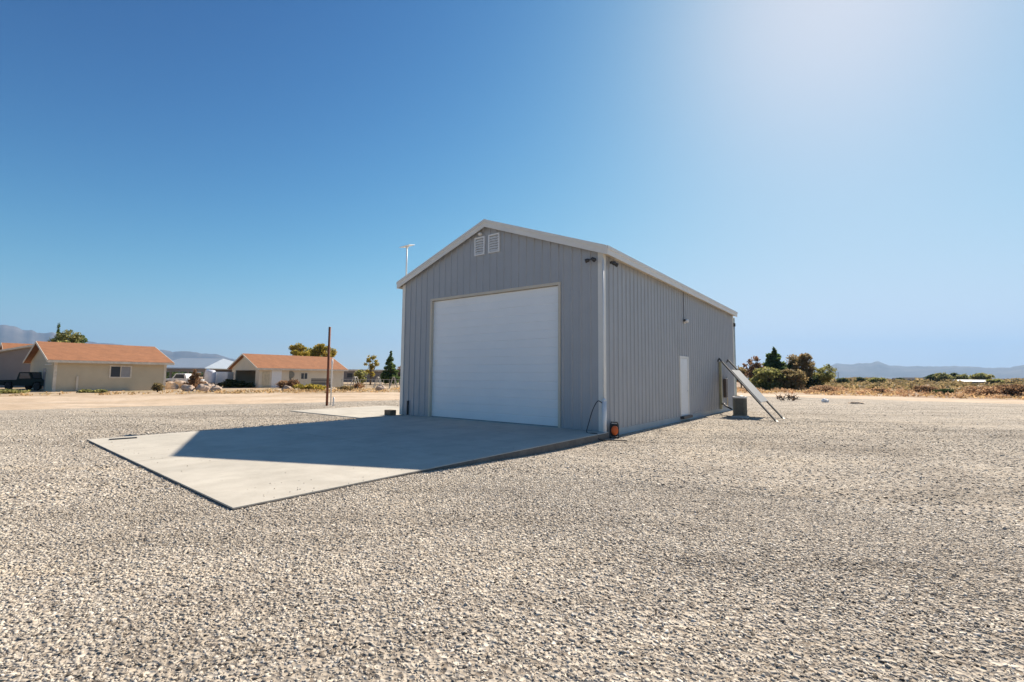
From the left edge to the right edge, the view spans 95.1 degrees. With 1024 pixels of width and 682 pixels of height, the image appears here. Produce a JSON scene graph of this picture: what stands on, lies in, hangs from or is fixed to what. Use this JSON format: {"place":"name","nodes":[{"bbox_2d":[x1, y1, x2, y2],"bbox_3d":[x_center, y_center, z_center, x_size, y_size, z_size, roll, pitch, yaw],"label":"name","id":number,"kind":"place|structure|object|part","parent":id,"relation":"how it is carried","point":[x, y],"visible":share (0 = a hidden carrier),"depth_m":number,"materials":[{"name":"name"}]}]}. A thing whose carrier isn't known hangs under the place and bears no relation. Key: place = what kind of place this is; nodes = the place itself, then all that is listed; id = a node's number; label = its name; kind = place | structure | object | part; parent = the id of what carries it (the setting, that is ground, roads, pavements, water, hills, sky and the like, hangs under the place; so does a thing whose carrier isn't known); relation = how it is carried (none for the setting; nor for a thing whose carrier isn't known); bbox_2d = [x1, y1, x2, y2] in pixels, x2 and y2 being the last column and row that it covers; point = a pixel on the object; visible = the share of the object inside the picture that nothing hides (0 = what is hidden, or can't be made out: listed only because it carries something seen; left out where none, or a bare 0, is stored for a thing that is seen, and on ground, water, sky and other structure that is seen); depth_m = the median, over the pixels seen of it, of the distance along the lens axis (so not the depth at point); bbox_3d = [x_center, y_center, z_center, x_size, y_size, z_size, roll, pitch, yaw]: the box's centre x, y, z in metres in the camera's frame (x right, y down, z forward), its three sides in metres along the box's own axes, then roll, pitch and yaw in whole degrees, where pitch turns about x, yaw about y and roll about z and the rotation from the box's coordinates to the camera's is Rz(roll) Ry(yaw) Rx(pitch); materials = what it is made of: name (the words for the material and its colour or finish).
{"place":"outdoors","nodes":[
{"label":"outdoors","id":0,"kind":"place"},
{"bbox_2d":[0,343,31,349],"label":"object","id":1,"kind":"structure","parent":0,"point":[6,345],"depth_m":85.34,"materials":[{"name":"beige paint"}]},
{"bbox_2d":[0,344,32,386],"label":"brown building","id":2,"kind":"structure","parent":0,"point":[12,365],"depth_m":53.90,"materials":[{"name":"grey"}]},
{"bbox_2d":[0,325,234,369],"bbox_3d":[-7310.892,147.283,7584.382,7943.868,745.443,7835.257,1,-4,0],"label":"mountains","id":3,"kind":"structure","parent":0,"point":[11,334],"depth_m":6967.51,"materials":[{"name":"grey stone"}]},
{"bbox_2d":[0,382,399,396],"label":"yard ground","id":4,"kind":"structure","parent":0,"point":[74,393],"depth_m":44.73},
{"bbox_2d":[0,388,30,393],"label":"yard shrub","id":5,"kind":"object","parent":4,"relation":"on","point":[7,391],"visible":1,"depth_m":37.61,"materials":[{"name":"green plant"}]},
{"bbox_2d":[0,372,43,390],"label":"dark pickup","id":6,"kind":"object","parent":4,"relation":"on","point":[31,380],"visible":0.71,"depth_m":44.62,"materials":[{"name":"black paint"}]},
{"label":"side window","id":7,"kind":"part","parent":6,"relation":"part of","materials":[{"name":"grey glass"}]},
{"bbox_2d":[54,323,60,339],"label":"pointed tree","id":8,"kind":"object","parent":4,"relation":"on","point":[58,328],"visible":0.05,"depth_m":74.26,"materials":[{"name":"green plant"}]},
{"bbox_2d":[48,329,84,342],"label":"garden tree","id":9,"kind":"object","parent":4,"relation":"on","point":[67,337],"visible":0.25,"depth_m":65.90,"materials":[{"name":"green plant"}]},
{"bbox_2d":[79,335,87,342],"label":"leafy tree","id":10,"kind":"object","parent":4,"relation":"on","point":[85,340],"visible":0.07,"depth_m":70.23,"materials":[{"name":"green plant"}]},
{"bbox_2d":[76,389,91,392],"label":"yard shrub","id":11,"kind":"object","parent":4,"relation":"on","point":[85,391],"visible":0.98,"depth_m":40.26,"materials":[{"name":"green plant"}]},
{"bbox_2d":[23,341,174,391],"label":"tan house","id":12,"kind":"structure","parent":4,"relation":"on","point":[62,366],"depth_m":45.61,"materials":[{"name":"paint"}]},
{"bbox_2d":[42,368,45,389],"bbox_3d":[-44.390,3.620,44.409,1.200,2.050,0.026,-3,-5,37],"label":"door","id":13,"kind":"structure","parent":12,"relation":"in","point":[44,369],"depth_m":44.23,"materials":[{"name":"grey glass"}]},
{"bbox_2d":[109,365,131,377],"bbox_3d":[-38.295,3.006,45.821,0.048,1.240,1.740,-3,-5,37],"label":"window","id":14,"kind":"structure","parent":12,"relation":"in","point":[115,371],"depth_m":45.80,"materials":[{"name":"white glass"}]},
{"bbox_2d":[91,389,107,392],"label":"yard shrub","id":15,"kind":"object","parent":4,"relation":"on","point":[99,391],"visible":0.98,"depth_m":40.56,"materials":[{"name":"green plant"}]},
{"bbox_2d":[151,382,165,391],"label":"yard shrub","id":16,"kind":"object","parent":4,"relation":"on","point":[157,387],"visible":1,"depth_m":43.47,"materials":[{"name":"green plant"}]},
{"bbox_2d":[165,381,178,388],"bbox_3d":[-37.458,4.866,51.399,1.544,0.914,1.343,1,-4,0],"label":"boulder","id":17,"kind":"object","parent":4,"relation":"on","point":[170,385],"visible":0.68,"depth_m":51.02,"materials":[{"name":"beige stone"}]},
{"bbox_2d":[174,380,184,388],"bbox_3d":[-38.995,5.109,54.958,1.771,0.954,1.356,1,-4,0],"label":"boulder","id":18,"kind":"object","parent":4,"relation":"on","point":[180,383],"visible":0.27,"depth_m":54.48,"materials":[{"name":"stone"}]},
{"bbox_2d":[166,373,204,382],"bbox_3d":[-43.790,5.235,62.750,5.519,1.740,1.890,1,-4,-3],"label":"white pickup","id":19,"kind":"object","parent":4,"relation":"on","point":[180,377],"visible":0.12,"depth_m":61.88,"materials":[{"name":"paint"}]},
{"label":"side window","id":20,"kind":"part","parent":19,"relation":"part of","materials":[{"name":"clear glass"}]},
{"bbox_2d":[181,384,194,390],"bbox_3d":[-32.013,4.624,46.224,1.313,0.695,0.949,1,-4,0],"label":"boulder","id":21,"kind":"object","parent":4,"relation":"on","point":[185,387],"visible":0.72,"depth_m":45.90,"materials":[{"name":"stone"}]},
{"bbox_2d":[183,369,205,388],"bbox_3d":[-35.770,4.291,52.767,2.154,2.335,2.286,1,-4,0],"label":"dead shrub","id":22,"kind":"object","parent":4,"relation":"on","point":[194,379],"visible":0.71,"depth_m":52.63,"materials":[{"name":"brown plant"}]},
{"bbox_2d":[196,384,210,390],"bbox_3d":[-30.687,4.634,46.654,1.232,0.774,1.290,-4,-6,44],"label":"boulder","id":23,"kind":"object","parent":4,"relation":"on","point":[203,387],"visible":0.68,"depth_m":46.30,"materials":[{"name":"beige stone"}]},
{"bbox_2d":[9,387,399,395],"bbox_3d":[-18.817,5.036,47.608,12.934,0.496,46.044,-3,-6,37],"label":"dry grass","id":24,"kind":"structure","parent":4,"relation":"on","point":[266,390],"depth_m":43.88,"materials":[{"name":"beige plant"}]},
{"bbox_2d":[204,370,215,384],"bbox_3d":[-38.535,4.800,59.781,1.200,2.250,1.200,1,-4,0],"label":"water tank","id":25,"kind":"object","parent":4,"relation":"on","point":[210,376],"visible":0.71,"depth_m":59.37,"materials":[{"name":"grey plastic"}]},
{"bbox_2d":[209,385,221,391],"bbox_3d":[-28.861,4.618,45.665,1.258,0.676,0.884,1,-4,0],"label":"boulder","id":26,"kind":"object","parent":4,"relation":"on","point":[215,387],"visible":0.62,"depth_m":45.32,"materials":[{"name":"stone"}]},
{"bbox_2d":[215,372,233,386],"bbox_3d":[-37.779,5.087,61.792,2.403,2.000,1.850,1,-4,-5],"label":"cargo trailer","id":27,"kind":"object","parent":4,"relation":"on","point":[221,377],"visible":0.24,"depth_m":61.03,"materials":[{"name":"white paint"}]},
{"bbox_2d":[219,379,236,387],"bbox_3d":[-35.930,5.399,59.529,1.952,1.288,2.135,1,-4,0],"label":"yard shrub","id":28,"kind":"object","parent":4,"relation":"on","point":[227,383],"visible":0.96,"depth_m":59.14,"materials":[{"name":"green plant"}]},
{"bbox_2d":[233,381,245,387],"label":"yard shrub","id":29,"kind":"object","parent":4,"relation":"on","point":[239,384],"visible":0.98,"depth_m":59.56,"materials":[{"name":"green plant"}]},
{"bbox_2d":[244,382,254,387],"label":"yard shrub","id":30,"kind":"object","parent":4,"relation":"on","point":[249,385],"visible":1,"depth_m":60.07,"materials":[{"name":"green plant"}]},
{"bbox_2d":[276,380,289,387],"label":"yard shrub","id":31,"kind":"object","parent":4,"relation":"on","point":[281,384],"visible":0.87,"depth_m":59.40,"materials":[{"name":"brown plant"}]},
{"bbox_2d":[282,385,291,390],"bbox_3d":[-24.188,5.049,50.215,1.138,0.594,0.854,1,-4,0],"label":"boulder","id":32,"kind":"object","parent":4,"relation":"on","point":[286,387],"visible":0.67,"depth_m":50.00,"materials":[{"name":"stone"}]},
{"bbox_2d":[287,378,299,387],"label":"yard shrub","id":33,"kind":"object","parent":4,"relation":"on","point":[291,383],"visible":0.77,"depth_m":59.76,"materials":[{"name":"brown plant"}]},
{"bbox_2d":[288,343,312,355],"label":"poplar tree","id":34,"kind":"object","parent":4,"relation":"on","point":[298,349],"visible":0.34,"depth_m":87.54,"materials":[{"name":"green plant"}]},
{"bbox_2d":[293,384,319,390],"bbox_3d":[-21.775,4.999,50.046,3.070,0.987,2.916,1,-4,0],"label":"yard shrub","id":35,"kind":"object","parent":4,"relation":"on","point":[300,386],"visible":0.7,"depth_m":49.24,"materials":[{"name":"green plant"}]},
{"bbox_2d":[298,383,325,390],"bbox_3d":[-21.071,4.957,50.147,2.635,0.897,2.577,0,-4,7],"label":"yard shrub","id":36,"kind":"object","parent":4,"relation":"on","point":[321,387],"visible":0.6,"depth_m":49.60,"materials":[{"name":"yellow plant"}]},
{"bbox_2d":[311,379,330,387],"bbox_3d":[-25.267,5.606,62.106,0.550,1.240,2.600,-4,-6,44],"label":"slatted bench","id":37,"kind":"object","parent":4,"relation":"on","point":[322,383],"visible":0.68,"depth_m":62.15,"materials":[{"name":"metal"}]},
{"bbox_2d":[308,343,336,356],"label":"poplar tree","id":38,"kind":"object","parent":4,"relation":"on","point":[321,349],"visible":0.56,"depth_m":91.13,"materials":[{"name":"green plant"}]},
{"bbox_2d":[335,385,353,390],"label":"yard shrub","id":39,"kind":"object","parent":4,"relation":"on","point":[349,388],"visible":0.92,"depth_m":52.21,"materials":[{"name":"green plant"}]},
{"bbox_2d":[350,377,358,387],"bbox_3d":[-19.723,5.253,58.828,1.186,1.574,1.100,1,-4,0],"label":"frame","id":40,"kind":"object","parent":4,"relation":"on","point":[354,381],"visible":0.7,"depth_m":58.39,"materials":[{"name":"metal"}]},
{"bbox_2d":[352,383,364,388],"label":"yard shrub","id":41,"kind":"object","parent":4,"relation":"on","point":[359,385],"visible":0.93,"depth_m":58.32,"materials":[{"name":"brown plant"}]},
{"bbox_2d":[353,369,366,384],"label":"bushy tree","id":42,"kind":"object","parent":4,"relation":"on","point":[359,374],"visible":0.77,"depth_m":73.34,"materials":[{"name":"green plant"}]},
{"bbox_2d":[341,379,399,386],"bbox_3d":[-19.217,5.852,64.324,0.064,1.200,8.804,-4,-6,45],"label":"pipe fence","id":43,"kind":"object","parent":4,"relation":"on","point":[370,379],"visible":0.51,"depth_m":64.10,"materials":[{"name":"metal"}]},
{"bbox_2d":[363,355,378,384],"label":"yellow tree","id":44,"kind":"object","parent":4,"relation":"on","point":[370,371],"visible":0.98,"depth_m":83.60,"materials":[{"name":"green plant"}]},
{"bbox_2d":[343,369,399,382],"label":"mobile home","id":45,"kind":"object","parent":4,"relation":"on","point":[349,374],"visible":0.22,"depth_m":89.52,"materials":[{"name":"grey"}]},
{"bbox_2d":[373,377,381,387],"bbox_3d":[-17.102,5.348,59.763,1.186,1.574,1.100,1,-4,-6],"label":"frame","id":46,"kind":"object","parent":4,"relation":"on","point":[377,378],"visible":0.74,"depth_m":59.36,"materials":[{"name":"metal"}]},
{"bbox_2d":[375,384,385,390],"bbox_3d":[-14.445,5.158,51.529,1.276,0.763,1.044,1,-4,0],"label":"boulder","id":47,"kind":"object","parent":4,"relation":"on","point":[380,387],"visible":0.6,"depth_m":51.12,"materials":[{"name":"stone"}]},
{"bbox_2d":[380,351,399,385],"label":"conifer tree","id":48,"kind":"object","parent":4,"relation":"on","point":[390,370],"visible":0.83,"depth_m":79.33,"materials":[{"name":"green plant"}]},
{"bbox_2d":[166,358,233,383],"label":"metal roof barn","id":49,"kind":"structure","parent":0,"point":[215,364],"depth_m":72.61,"materials":[{"name":"grey metal"}]},
{"bbox_2d":[227,353,347,387],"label":"cream house","id":50,"kind":"structure","parent":0,"point":[264,371],"depth_m":64.56,"materials":[{"name":"paint"}]},
{"bbox_2d":[262,371,269,386],"bbox_3d":[-31.941,4.986,60.758,0.037,2.050,0.950,-3,-5,37],"label":"door","id":51,"kind":"structure","parent":50,"relation":"in","point":[265,375],"depth_m":60.73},
{"bbox_2d":[300,372,307,379],"bbox_3d":[-28.803,4.856,64.905,0.048,1.000,1.100,-3,-5,37],"label":"window","id":52,"kind":"structure","parent":50,"relation":"in","point":[303,375],"depth_m":64.87,"materials":[{"name":"white glass"}]},
{"bbox_2d":[289,371,294,379],"bbox_3d":[-29.955,5.161,63.270,1.040,2.220,0.098,1,-4,-12],"label":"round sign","id":53,"kind":"object","parent":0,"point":[291,374],"visible":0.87,"depth_m":63.30,"materials":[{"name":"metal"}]},
{"bbox_2d":[0,387,740,409],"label":"dirt road","id":54,"kind":"structure","parent":0,"point":[46,402],"depth_m":30.68,"materials":[{"name":"beige soil"}]},
{"bbox_2d":[0,396,1023,681],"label":"gravel lot","id":55,"kind":"structure","parent":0,"point":[974,416],"depth_m":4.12,"materials":[{"name":"beige gravel"}]},
{"bbox_2d":[326,327,330,405],"bbox_3d":[-9.640,1.411,24.567,0.124,4.321,0.124,1,-4,0],"label":"steel pole","id":56,"kind":"object","parent":55,"relation":"on","point":[328,362],"visible":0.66,"depth_m":24.53,"materials":[{"name":"brown metal"}]},
{"bbox_2d":[330,359,332,404],"bbox_3d":[-9.741,2.288,25.266,0.106,2.677,0.106,1,-4,0],"label":"conduit post","id":57,"kind":"object","parent":55,"relation":"on","point":[331,381],"visible":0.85,"depth_m":25.25,"materials":[{"name":"white paint"}]},
{"bbox_2d":[291,406,400,418],"bbox_3d":[-5.963,3.143,20.480,5.220,0.190,5.000,-3,-5,37],"label":"concrete apron","id":58,"kind":"object","parent":55,"relation":"on","point":[365,412],"visible":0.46,"depth_m":19.75,"materials":[{"name":"beige concrete"}]},
{"bbox_2d":[384,409,395,414],"bbox_3d":[-4.761,2.792,18.309,0.380,0.200,0.280,-3,-5,37],"label":"wood block","id":59,"kind":"object","parent":58,"relation":"on","point":[389,412],"depth_m":18.20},
{"bbox_2d":[87,415,608,510],"bbox_3d":[-3.574,2.472,11.619,8.384,0.220,9.627,-3,-5,37],"label":"concrete pad","id":60,"kind":"object","parent":55,"relation":"on","point":[324,456],"visible":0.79,"depth_m":9.30,"materials":[{"name":"concrete"}]},
{"bbox_2d":[109,437,136,439],"bbox_3d":[-8.909,2.233,10.732,0.120,0.016,0.490,-4,-6,43],"label":"drain grate","id":61,"kind":"object","parent":60,"relation":"on","point":[122,438],"visible":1,"depth_m":10.70,"materials":[{"name":"metal"}]},
{"bbox_2d":[396,219,737,434],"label":"metal garage","id":62,"kind":"structure","parent":55,"relation":"on","point":[502,322],"depth_m":15.73,"materials":[{"name":"grey metal"}]},
{"bbox_2d":[399,244,413,274],"bbox_3d":[-4.239,-3.090,18.831,0.544,1.620,0.331,-2,-5,29],"label":"antenna","id":63,"kind":"object","parent":62,"relation":"on","point":[407,246],"visible":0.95,"depth_m":18.83,"materials":[{"name":"white paint"}]},
{"bbox_2d":[432,286,557,426],"bbox_3d":[-0.752,0.553,15.842,5.530,4.301,0.048,-3,-5,37],"label":"roll up door","id":64,"kind":"structure","parent":62,"relation":"in","point":[495,356],"depth_m":15.59,"materials":[{"name":"white metal"}]},
{"bbox_2d":[602,258,606,431],"bbox_3d":[2.574,0.195,13.103,0.132,5.100,0.132,-3,-5,37],"label":"plastic pipe","id":65,"kind":"object","parent":62,"relation":"attached to","point":[604,414],"visible":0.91,"depth_m":13.01,"materials":[{"name":"white paint"}]},
{"bbox_2d":[586,400,626,440],"bbox_3d":[2.508,2.128,12.537,0.503,1.022,1.051,4,-6,-38],"label":"power cable","id":66,"kind":"object","parent":65,"relation":"hanging from","point":[596,433],"visible":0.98,"depth_m":12.74,"materials":[{"name":"black plastic"}]},
{"bbox_2d":[681,358,687,415],"bbox_3d":[6.942,1.846,18.817,0.086,2.280,0.850,-3,-5,37],"label":"side door","id":67,"kind":"structure","parent":62,"relation":"in","point":[684,375],"depth_m":18.82,"materials":[{"name":"white paint"}]},
{"bbox_2d":[718,358,784,421],"bbox_3d":[10.937,2.113,21.661,1.353,2.762,5.887,1,-4,-4],"label":"leaning frame","id":68,"kind":"object","parent":62,"relation":"attached to","point":[753,391],"visible":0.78,"depth_m":21.24,"materials":[{"name":"metal"}]},
{"bbox_2d":[609,421,618,438],"bbox_3d":[2.869,2.497,13.131,0.265,0.474,0.281,-1,-5,14],"label":"portable machine","id":69,"kind":"object","parent":55,"relation":"on","point":[613,429],"visible":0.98,"depth_m":13.04,"materials":[{"name":"orange plastic"}]},
{"bbox_2d":[731,395,748,417],"bbox_3d":[9.936,2.852,20.407,0.664,0.950,0.664,-2,-5,30],"label":"air conditioner","id":70,"kind":"object","parent":55,"relation":"on","point":[739,406],"visible":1,"depth_m":20.18,"materials":[{"name":"metal"}]},
{"bbox_2d":[848,402,863,403],"bbox_3d":[24.454,4.399,33.312,1.064,0.174,0.868,1,-4,0],"label":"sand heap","id":71,"kind":"object","parent":55,"relation":"on","point":[855,402],"visible":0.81,"depth_m":33.04,"materials":[{"name":"sand"}]},
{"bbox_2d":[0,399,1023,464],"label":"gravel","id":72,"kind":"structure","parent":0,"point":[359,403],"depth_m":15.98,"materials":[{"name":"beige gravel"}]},
{"bbox_2d":[0,0,1023,369],"label":"sky","id":73,"kind":"structure","parent":0,"point":[226,178],"materials":[{"name":"blue"}]},
{"bbox_2d":[199,377,1021,399],"bbox_3d":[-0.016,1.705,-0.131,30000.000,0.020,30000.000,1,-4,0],"label":"ground","id":74,"kind":"structure","parent":0,"point":[802,393],"depth_m":53.51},
{"bbox_2d":[166,372,202,378],"bbox_3d":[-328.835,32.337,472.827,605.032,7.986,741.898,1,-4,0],"label":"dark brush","id":75,"kind":"object","parent":74,"relation":"on","point":[173,374],"depth_m":140.82,"materials":[{"name":"plant"}]},
{"bbox_2d":[736,365,748,386],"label":"shaded tree","id":76,"kind":"object","parent":74,"relation":"on","point":[742,370],"visible":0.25,"depth_m":83.24,"materials":[{"name":"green plant"}]},
{"bbox_2d":[742,356,763,379],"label":"reddish tree","id":77,"kind":"object","parent":74,"relation":"on","point":[751,368],"visible":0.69,"depth_m":79.41,"materials":[{"name":"brown plant"}]},
{"bbox_2d":[749,367,789,389],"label":"olive bush","id":78,"kind":"object","parent":74,"relation":"on","point":[767,381],"visible":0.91,"depth_m":73.09,"materials":[{"name":"green plant"}]},
{"bbox_2d":[761,347,804,386],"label":"pine tree","id":79,"kind":"object","parent":74,"relation":"on","point":[772,359],"visible":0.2,"depth_m":81.01,"materials":[{"name":"green plant"}]},
{"bbox_2d":[773,368,809,389],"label":"brown bush","id":80,"kind":"object","parent":74,"relation":"on","point":[797,377],"visible":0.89,"depth_m":71.31,"materials":[{"name":"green plant"}]},
{"bbox_2d":[786,353,816,378],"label":"brown green tree","id":81,"kind":"object","parent":74,"relation":"on","point":[802,362],"visible":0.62,"depth_m":79.18,"materials":[{"name":"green plant"}]},
{"bbox_2d":[805,376,823,386],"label":"dark bush","id":82,"kind":"object","parent":74,"relation":"on","point":[813,380],"visible":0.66,"depth_m":79.19,"materials":[{"name":"green plant"}]},
{"bbox_2d":[812,364,836,383],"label":"yellowish tree","id":83,"kind":"object","parent":74,"relation":"on","point":[828,376],"visible":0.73,"depth_m":80.32,"materials":[{"name":"green plant"}]},
{"bbox_2d":[810,385,839,391],"bbox_3d":[40.249,6.157,60.363,3.391,1.106,3.204,4,-6,-40],"label":"desert shrub","id":84,"kind":"object","parent":74,"relation":"on","point":[823,387],"visible":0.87,"depth_m":59.69,"materials":[{"name":"brown plant"}]},
{"bbox_2d":[836,377,849,382],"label":"distant tree","id":85,"kind":"object","parent":74,"relation":"on","point":[840,380],"visible":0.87,"depth_m":168.78,"materials":[{"name":"green plant"}]},
{"bbox_2d":[854,377,866,382],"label":"distant tree","id":86,"kind":"object","parent":74,"relation":"on","point":[860,379],"visible":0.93,"depth_m":188.61,"materials":[{"name":"green plant"}]},
{"bbox_2d":[867,377,886,383],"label":"distant tree","id":87,"kind":"object","parent":74,"relation":"on","point":[876,379],"visible":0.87,"depth_m":178.91,"materials":[{"name":"green plant"}]},
{"bbox_2d":[737,384,1023,398],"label":"red scrub","id":88,"kind":"object","parent":74,"relation":"on","point":[910,391],"visible":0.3,"depth_m":55.05,"materials":[{"name":"brown plant"}]},
{"bbox_2d":[737,386,1023,399],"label":"tan grass","id":89,"kind":"structure","parent":74,"relation":"on","point":[888,394],"depth_m":52.93,"materials":[{"name":"beige plant"}]},
{"bbox_2d":[871,388,890,393],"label":"desert shrub","id":90,"kind":"object","parent":74,"relation":"on","point":[882,390],"visible":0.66,"depth_m":60.66,"materials":[{"name":"brown plant"}]},
{"bbox_2d":[799,380,1023,391],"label":"olive scrub","id":91,"kind":"object","parent":74,"relation":"on","point":[959,386],"visible":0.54,"depth_m":105.10,"materials":[{"name":"green plant"}]},
{"bbox_2d":[911,385,938,392],"bbox_3d":[51.828,6.116,58.572,2.842,1.250,2.792,1,-4,0],"label":"desert shrub","id":92,"kind":"object","parent":74,"relation":"on","point":[924,388],"visible":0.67,"depth_m":58.28,"materials":[{"name":"brown plant"}]},
{"bbox_2d":[830,377,1023,383],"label":"dark brush","id":93,"kind":"object","parent":74,"relation":"on","point":[1006,381],"visible":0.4,"depth_m":216.85,"materials":[{"name":"green plant"}]},
{"bbox_2d":[924,374,938,381],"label":"distant tree","id":94,"kind":"object","parent":74,"relation":"on","point":[930,377],"visible":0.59,"depth_m":238.42,"materials":[{"name":"green plant"}]},
{"bbox_2d":[929,388,955,394],"bbox_3d":[51.126,6.013,55.443,2.330,0.947,2.476,-2,-5,31],"label":"desert shrub","id":95,"kind":"object","parent":74,"relation":"on","point":[944,390],"visible":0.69,"depth_m":54.93,"materials":[{"name":"green plant"}]},
{"bbox_2d":[933,372,955,381],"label":"distant tree","id":96,"kind":"object","parent":74,"relation":"on","point":[941,376],"visible":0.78,"depth_m":233.16,"materials":[{"name":"green plant"}]},
{"bbox_2d":[953,373,970,379],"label":"distant tree","id":97,"kind":"object","parent":74,"relation":"on","point":[962,377],"visible":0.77,"depth_m":233.83,"materials":[{"name":"green plant"}]},
{"bbox_2d":[968,373,995,379],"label":"distant tree","id":98,"kind":"object","parent":74,"relation":"on","point":[979,376],"visible":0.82,"depth_m":237.89,"materials":[{"name":"green plant"}]},
{"bbox_2d":[962,385,1003,396],"bbox_3d":[51.998,5.551,51.669,3.908,1.443,3.662,1,-4,0],"label":"desert shrub","id":99,"kind":"object","parent":74,"relation":"on","point":[987,390],"visible":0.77,"depth_m":50.99,"materials":[{"name":"brown plant"}]},
{"bbox_2d":[985,378,1003,383],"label":"distant tree","id":100,"kind":"object","parent":74,"relation":"on","point":[993,381],"visible":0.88,"depth_m":198.48,"materials":[{"name":"green plant"}]},
{"bbox_2d":[992,383,1023,396],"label":"desert shrub","id":101,"kind":"object","parent":74,"relation":"on","point":[1011,389],"visible":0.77,"depth_m":50.48,"materials":[{"name":"brown plant"}]},
{"bbox_2d":[737,393,1023,403],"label":"sandy track","id":102,"kind":"structure","parent":0,"point":[914,399],"depth_m":43.55,"materials":[{"name":"beige sand"}]},
{"bbox_2d":[776,393,800,400],"bbox_3d":[21.641,4.387,36.739,1.978,0.616,0.634,1,-4,0],"label":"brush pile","id":103,"kind":"object","parent":102,"relation":"on","point":[793,398],"visible":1,"depth_m":36.70,"materials":[{"name":"brown plant"}]},
{"bbox_2d":[746,361,1023,378],"bbox_3d":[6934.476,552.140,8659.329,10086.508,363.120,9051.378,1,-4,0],"label":"mountains","id":104,"kind":"structure","parent":0,"point":[878,369],"depth_m":7540.21,"materials":[{"name":"grey stone"}]},
{"bbox_2d":[953,380,989,384],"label":"white building","id":105,"kind":"structure","parent":0,"point":[977,381],"depth_m":212.37,"materials":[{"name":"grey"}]}
]}

